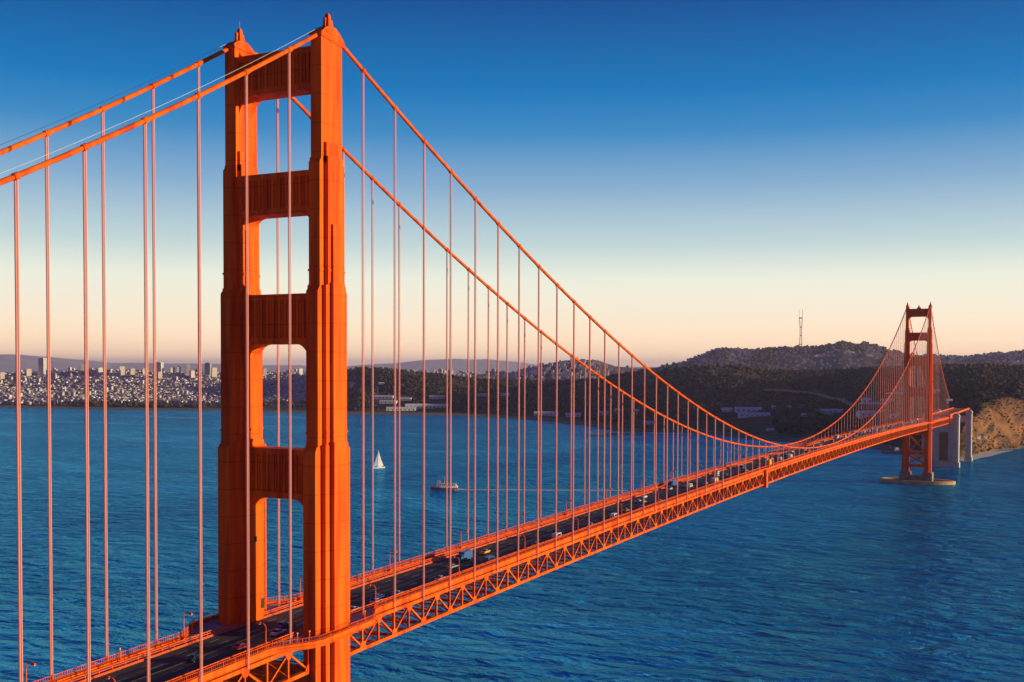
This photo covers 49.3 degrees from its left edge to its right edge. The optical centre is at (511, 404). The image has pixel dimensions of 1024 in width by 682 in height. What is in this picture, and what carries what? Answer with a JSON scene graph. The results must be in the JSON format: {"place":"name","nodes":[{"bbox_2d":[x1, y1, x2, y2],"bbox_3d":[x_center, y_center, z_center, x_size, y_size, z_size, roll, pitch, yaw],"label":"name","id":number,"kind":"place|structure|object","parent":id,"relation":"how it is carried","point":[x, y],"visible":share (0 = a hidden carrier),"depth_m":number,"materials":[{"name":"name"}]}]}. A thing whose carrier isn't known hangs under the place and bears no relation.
{"place":"outdoors","nodes":[
{"label":"outdoors","id":0,"kind":"place"},
{"bbox_2d":[0,354,656,373],"bbox_3d":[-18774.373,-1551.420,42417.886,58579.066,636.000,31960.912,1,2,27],"label":"hills","id":1,"kind":"structure","parent":0,"point":[7,362],"depth_m":38652.31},
{"bbox_2d":[0,372,1023,681],"bbox_3d":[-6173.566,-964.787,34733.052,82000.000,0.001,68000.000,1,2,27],"label":"water","id":2,"kind":"structure","parent":0,"point":[848,568],"depth_m":847.99,"materials":[{"name":"blue liquid"}]},
{"bbox_2d":[374,451,384,467],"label":"sailboat","id":3,"kind":"object","parent":2,"relation":"on","point":[378,463],"visible":0.88,"depth_m":1608.53,"materials":[{"name":"white fabric"}]},
{"bbox_2d":[430,477,457,488],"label":"tour boat","id":4,"kind":"object","parent":2,"relation":"on","point":[439,485],"visible":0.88,"depth_m":1328.43,"materials":[{"name":"white paint"}]},
{"bbox_2d":[455,489,628,490],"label":"wake","id":5,"kind":"object","parent":2,"relation":"on","point":[539,489],"visible":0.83,"depth_m":1326.75,"materials":[{"name":"liquid"}]},
{"bbox_2d":[539,422,575,423],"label":"jetty","id":6,"kind":"object","parent":2,"relation":"in","point":[557,422],"visible":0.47,"depth_m":2953.91,"materials":[{"name":"concrete"}]},
{"bbox_2d":[587,433,641,434],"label":"wharf","id":7,"kind":"structure","parent":2,"relation":"in","point":[613,433],"depth_m":2454.76,"materials":[{"name":"concrete"}]},
{"bbox_2d":[638,432,695,434],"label":"jetty","id":8,"kind":"object","parent":2,"relation":"in","point":[674,433],"visible":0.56,"depth_m":2476.44,"materials":[{"name":"white paint"}]},
{"bbox_2d":[881,447,901,452],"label":"workboat","id":9,"kind":"object","parent":2,"relation":"on","point":[896,449],"visible":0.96,"depth_m":1937.56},
{"bbox_2d":[878,471,955,484],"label":"bridge pier","id":10,"kind":"structure","parent":2,"relation":"in","point":[924,478],"depth_m":1420.40,"materials":[{"name":"concrete"}]},
{"bbox_2d":[920,413,960,467],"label":"anchor pylon","id":11,"kind":"object","parent":2,"relation":"in","point":[945,444],"visible":0.54,"depth_m":1662.90,"materials":[{"name":"concrete"}]},
{"bbox_2d":[0,343,1023,459],"bbox_3d":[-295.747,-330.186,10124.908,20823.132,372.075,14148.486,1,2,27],"label":"land","id":12,"kind":"structure","parent":0,"point":[757,426],"depth_m":3148.78,"materials":[{"name":"green plant"}]},
{"bbox_2d":[0,372,4,379],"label":"apartment tower","id":13,"kind":"structure","parent":12,"relation":"on","point":[2,375],"depth_m":5378.10,"materials":[{"name":"paint"}]},
{"bbox_2d":[26,368,31,376],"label":"apartment tower","id":14,"kind":"structure","parent":12,"relation":"on","point":[28,372],"depth_m":5435.87,"materials":[{"name":"paint"}]},
{"bbox_2d":[38,358,46,375],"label":"apartment tower","id":15,"kind":"structure","parent":12,"relation":"on","point":[42,366],"depth_m":5483.19,"materials":[{"name":"white paint"}]},
{"bbox_2d":[80,364,83,373],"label":"apartment tower","id":16,"kind":"structure","parent":12,"relation":"on","point":[81,369],"depth_m":5481.41,"materials":[{"name":"paint"}]},
{"bbox_2d":[98,367,102,374],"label":"apartment tower","id":17,"kind":"structure","parent":12,"relation":"on","point":[100,370],"depth_m":5435.43,"materials":[{"name":"white paint"}]},
{"bbox_2d":[119,366,124,374],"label":"apartment tower","id":18,"kind":"structure","parent":12,"relation":"on","point":[121,370],"depth_m":5436.69,"materials":[{"name":"paint"}]},
{"bbox_2d":[129,368,134,376],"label":"apartment tower","id":19,"kind":"structure","parent":12,"relation":"on","point":[132,372],"depth_m":5377.62,"materials":[{"name":"paint"}]},
{"bbox_2d":[157,371,161,378],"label":"apartment tower","id":20,"kind":"structure","parent":12,"relation":"on","point":[159,374],"depth_m":5329.18,"materials":[{"name":"paint"}]},
{"bbox_2d":[156,362,163,374],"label":"apartment tower","id":21,"kind":"structure","parent":12,"relation":"on","point":[159,366],"depth_m":5483.38,"materials":[{"name":"white paint"}]},
{"bbox_2d":[170,367,174,375],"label":"apartment tower","id":22,"kind":"structure","parent":12,"relation":"on","point":[172,371],"depth_m":5487.56,"materials":[{"name":"paint"}]},
{"bbox_2d":[176,366,180,374],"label":"apartment tower","id":23,"kind":"structure","parent":12,"relation":"on","point":[178,370],"depth_m":5489.06,"materials":[{"name":"paint"}]},
{"bbox_2d":[186,365,189,375],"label":"apartment tower","id":24,"kind":"structure","parent":12,"relation":"on","point":[187,369],"depth_m":5488.52,"materials":[{"name":"paint"}]},
{"bbox_2d":[189,370,194,378],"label":"apartment tower","id":25,"kind":"structure","parent":12,"relation":"on","point":[191,374],"depth_m":5373.91,"materials":[{"name":"paint"}]},
{"bbox_2d":[205,362,211,375],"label":"apartment tower","id":26,"kind":"structure","parent":12,"relation":"on","point":[208,366],"depth_m":5486.89,"materials":[{"name":"paint"}]},
{"bbox_2d":[211,367,216,376],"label":"apartment tower","id":27,"kind":"structure","parent":12,"relation":"on","point":[213,371],"depth_m":5437.32,"materials":[{"name":"paint"}]},
{"bbox_2d":[298,368,302,375],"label":"apartment tower","id":28,"kind":"structure","parent":12,"relation":"on","point":[300,371],"depth_m":5486.78,"materials":[{"name":"white paint"}]},
{"bbox_2d":[374,395,393,398],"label":"shed","id":29,"kind":"structure","parent":12,"relation":"on","point":[383,396],"depth_m":4009.94,"materials":[{"name":"white paint"}]},
{"bbox_2d":[379,400,396,403],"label":"shed","id":30,"kind":"structure","parent":12,"relation":"on","point":[386,401],"depth_m":3858.81,"materials":[{"name":"white paint"}]},
{"bbox_2d":[386,407,415,410],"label":"shed","id":31,"kind":"structure","parent":12,"relation":"on","point":[402,408],"depth_m":3653.95,"materials":[{"name":"white paint"}]},
{"bbox_2d":[399,397,411,400],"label":"shed","id":32,"kind":"structure","parent":12,"relation":"on","point":[405,398],"depth_m":3951.38,"materials":[{"name":"white paint"}]},
{"bbox_2d":[405,404,446,408],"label":"shed","id":33,"kind":"structure","parent":12,"relation":"on","point":[427,406],"depth_m":3755.32,"materials":[{"name":"white paint"}]},
{"bbox_2d":[429,395,444,398],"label":"shed","id":34,"kind":"structure","parent":12,"relation":"on","point":[436,396],"depth_m":4005.26,"materials":[{"name":"white paint"}]},
{"bbox_2d":[476,393,486,395],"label":"shed","id":35,"kind":"structure","parent":12,"relation":"on","point":[481,394],"depth_m":4063.01,"materials":[{"name":"white paint"}]},
{"bbox_2d":[0,362,1023,453],"bbox_3d":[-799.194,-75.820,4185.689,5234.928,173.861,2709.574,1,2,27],"label":"woodland","id":36,"kind":"object","parent":12,"relation":"on","point":[1004,375],"visible":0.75,"depth_m":3408.10,"materials":[{"name":"green plant"}]},
{"bbox_2d":[0,341,1023,404],"bbox_3d":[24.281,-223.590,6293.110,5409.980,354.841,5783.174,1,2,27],"label":"city houses","id":37,"kind":"structure","parent":12,"relation":"on","point":[114,379],"depth_m":5307.89,"materials":[{"name":"paint"}]},
{"bbox_2d":[534,411,557,415],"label":"shed","id":38,"kind":"structure","parent":12,"relation":"on","point":[548,413],"depth_m":3319.81,"materials":[{"name":"white paint"}]},
{"bbox_2d":[565,413,580,416],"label":"shed","id":39,"kind":"structure","parent":12,"relation":"on","point":[575,414],"depth_m":3290.61,"materials":[{"name":"white paint"}]},
{"bbox_2d":[599,411,608,414],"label":"shed","id":40,"kind":"structure","parent":12,"relation":"on","point":[602,412],"depth_m":3316.50,"materials":[{"name":"white paint"}]},
{"bbox_2d":[645,421,653,424],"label":"shed","id":41,"kind":"structure","parent":12,"relation":"on","point":[648,422],"depth_m":2768.37,"materials":[{"name":"white paint"}]},
{"bbox_2d":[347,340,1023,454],"bbox_3d":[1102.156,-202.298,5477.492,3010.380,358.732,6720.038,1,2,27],"label":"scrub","id":42,"kind":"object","parent":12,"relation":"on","point":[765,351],"visible":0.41,"depth_m":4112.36,"materials":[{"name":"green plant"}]},
{"bbox_2d":[721,408,732,411],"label":"shed","id":43,"kind":"structure","parent":12,"relation":"on","point":[726,409],"depth_m":2865.13,"materials":[{"name":"white paint"}]},
{"bbox_2d":[735,407,761,412],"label":"shed","id":44,"kind":"structure","parent":12,"relation":"on","point":[744,409],"depth_m":2837.30,"materials":[{"name":"white paint"}]},
{"bbox_2d":[738,412,770,417],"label":"shed","id":45,"kind":"structure","parent":12,"relation":"on","point":[746,414],"depth_m":2743.62,"materials":[{"name":"white paint"}]},
{"bbox_2d":[799,309,802,344],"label":"antenna mast","id":46,"kind":"object","parent":12,"relation":"on","point":[801,328],"visible":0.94,"depth_m":7764.58,"materials":[{"name":"metal"}]},
{"bbox_2d":[820,409,843,412],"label":"shed","id":47,"kind":"structure","parent":12,"relation":"on","point":[834,410],"depth_m":2731.14,"materials":[{"name":"white paint"}]},
{"bbox_2d":[862,398,871,401],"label":"shed","id":48,"kind":"structure","parent":12,"relation":"on","point":[864,399],"depth_m":2852.16,"materials":[{"name":"white paint"}]},
{"bbox_2d":[856,410,883,418],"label":"shed","id":49,"kind":"structure","parent":12,"relation":"on","point":[861,414],"depth_m":2526.33,"materials":[{"name":"white paint"}]},
{"bbox_2d":[859,402,887,409],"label":"brick barrack","id":50,"kind":"structure","parent":12,"relation":"on","point":[876,405],"depth_m":2708.91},
{"bbox_2d":[889,414,897,419],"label":"shed","id":51,"kind":"structure","parent":12,"relation":"on","point":[892,416],"depth_m":2363.01,"materials":[{"name":"white paint"}]},
{"bbox_2d":[885,392,902,398],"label":"brick barrack","id":52,"kind":"structure","parent":12,"relation":"on","point":[896,394],"depth_m":2814.14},
{"bbox_2d":[936,409,972,460],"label":"anchor pylon","id":53,"kind":"object","parent":12,"relation":"on","point":[967,418],"visible":0.53,"depth_m":1773.33,"materials":[{"name":"concrete"}]},
{"bbox_2d":[0,13,969,681],"bbox_3d":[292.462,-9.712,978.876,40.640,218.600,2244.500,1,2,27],"label":"suspension bridge","id":54,"kind":"structure","parent":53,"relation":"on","point":[254,473],"depth_m":284.37,"materials":[{"name":"metal"}]},
{"bbox_2d":[25,663,35,681],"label":"street lamp","id":55,"kind":"object","parent":54,"relation":"on","point":[32,664],"visible":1,"depth_m":230.89,"materials":[{"name":"metal"}]},
{"bbox_2d":[182,612,192,640],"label":"street lamp","id":56,"kind":"object","parent":54,"relation":"on","point":[189,613],"visible":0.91,"depth_m":271.60,"materials":[{"name":"metal"}]},
{"bbox_2d":[185,654,204,662],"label":"car","id":57,"kind":"object","parent":54,"relation":"on","point":[193,658],"visible":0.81,"depth_m":254.11,"materials":[{"name":"black paint"}]},
{"bbox_2d":[232,642,247,650],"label":"car","id":58,"kind":"object","parent":54,"relation":"on","point":[239,646],"visible":0.9,"depth_m":263.49,"materials":[{"name":"red paint"}]},
{"bbox_2d":[256,622,266,649],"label":"street lamp","id":59,"kind":"object","parent":54,"relation":"on","point":[265,633],"visible":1,"depth_m":260.32,"materials":[{"name":"metal"}]},
{"bbox_2d":[270,628,286,635],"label":"car","id":60,"kind":"object","parent":54,"relation":"on","point":[276,631],"visible":1,"depth_m":276.02,"materials":[{"name":"white paint"}]},
{"bbox_2d":[276,621,288,628],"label":"car","id":61,"kind":"object","parent":54,"relation":"on","point":[282,624],"visible":0.73,"depth_m":282.66,"materials":[{"name":"blue paint"}]},
{"bbox_2d":[350,606,361,611],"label":"car","id":62,"kind":"object","parent":54,"relation":"on","point":[353,607],"visible":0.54,"depth_m":299.85,"materials":[{"name":"white paint"}]},
{"bbox_2d":[370,598,383,603],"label":"car","id":63,"kind":"object","parent":54,"relation":"on","point":[373,600],"visible":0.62,"depth_m":309.41,"materials":[{"name":"white paint"}]},
{"bbox_2d":[370,593,384,598],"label":"car","id":64,"kind":"object","parent":54,"relation":"on","point":[377,596],"visible":0.75,"depth_m":315.40,"materials":[{"name":"blue paint"}]},
{"bbox_2d":[391,590,404,596],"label":"car","id":65,"kind":"object","parent":54,"relation":"on","point":[397,591],"visible":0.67,"depth_m":319.23,"materials":[{"name":"silver paint"}]},
{"bbox_2d":[434,575,446,580],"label":"car","id":66,"kind":"object","parent":54,"relation":"on","point":[438,577],"visible":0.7,"depth_m":340.59,"materials":[{"name":"white paint"}]},
{"bbox_2d":[447,564,457,568],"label":"car","id":67,"kind":"object","parent":54,"relation":"on","point":[452,566],"visible":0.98,"depth_m":359.51,"materials":[{"name":"silver paint"}]},
{"bbox_2d":[455,549,472,561],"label":"truck","id":68,"kind":"object","parent":54,"relation":"on","point":[464,555],"visible":0.98,"depth_m":372.22,"materials":[{"name":"blue paint"}]},
{"bbox_2d":[480,549,489,553],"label":"car","id":69,"kind":"object","parent":54,"relation":"on","point":[484,551],"visible":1,"depth_m":386.15,"materials":[{"name":"yellow paint"}]},
{"bbox_2d":[483,555,495,562],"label":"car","id":70,"kind":"object","parent":54,"relation":"on","point":[488,558],"visible":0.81,"depth_m":368.22,"materials":[{"name":"blue paint"}]},
{"bbox_2d":[552,532,561,537],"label":"van","id":71,"kind":"object","parent":54,"relation":"on","point":[558,534],"visible":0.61,"depth_m":416.45,"materials":[{"name":"white paint"}]},
{"bbox_2d":[610,513,616,517],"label":"van","id":72,"kind":"object","parent":54,"relation":"on","point":[612,515],"visible":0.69,"depth_m":467.96,"materials":[{"name":"white paint"}]},
{"bbox_2d":[667,480,675,486],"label":"truck","id":73,"kind":"object","parent":54,"relation":"on","point":[671,483],"visible":0.98,"depth_m":583.17,"materials":[{"name":"blue paint"}]},
{"bbox_2d":[711,477,718,483],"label":"truck","id":74,"kind":"object","parent":54,"relation":"on","point":[712,480],"visible":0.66,"depth_m":597.89,"materials":[{"name":"silver paint"}]},
{"bbox_2d":[748,458,773,487],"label":"maintenance traveller","id":75,"kind":"object","parent":54,"relation":"on","point":[769,461],"visible":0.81,"depth_m":673.33,"materials":[{"name":"orange paint"}]},
{"bbox_2d":[959,450,1013,460],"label":"surf","id":76,"kind":"structure","parent":12,"relation":"on","point":[986,455],"depth_m":1917.28,"materials":[{"name":"liquid"}]},
{"bbox_2d":[0,0,1023,366],"label":"sky","id":77,"kind":"structure","parent":0,"point":[697,176],"materials":[{"name":"blue"}]},
{"bbox_2d":[763,389,854,406],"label":"road","id":78,"kind":"structure","parent":0,"point":[846,402],"depth_m":3077.16,"materials":[{"name":"grey asphalt"}]},
{"bbox_2d":[798,407,833,414],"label":"road","id":79,"kind":"structure","parent":0,"point":[825,412],"depth_m":2681.63,"materials":[{"name":"grey asphalt"}]}
]}

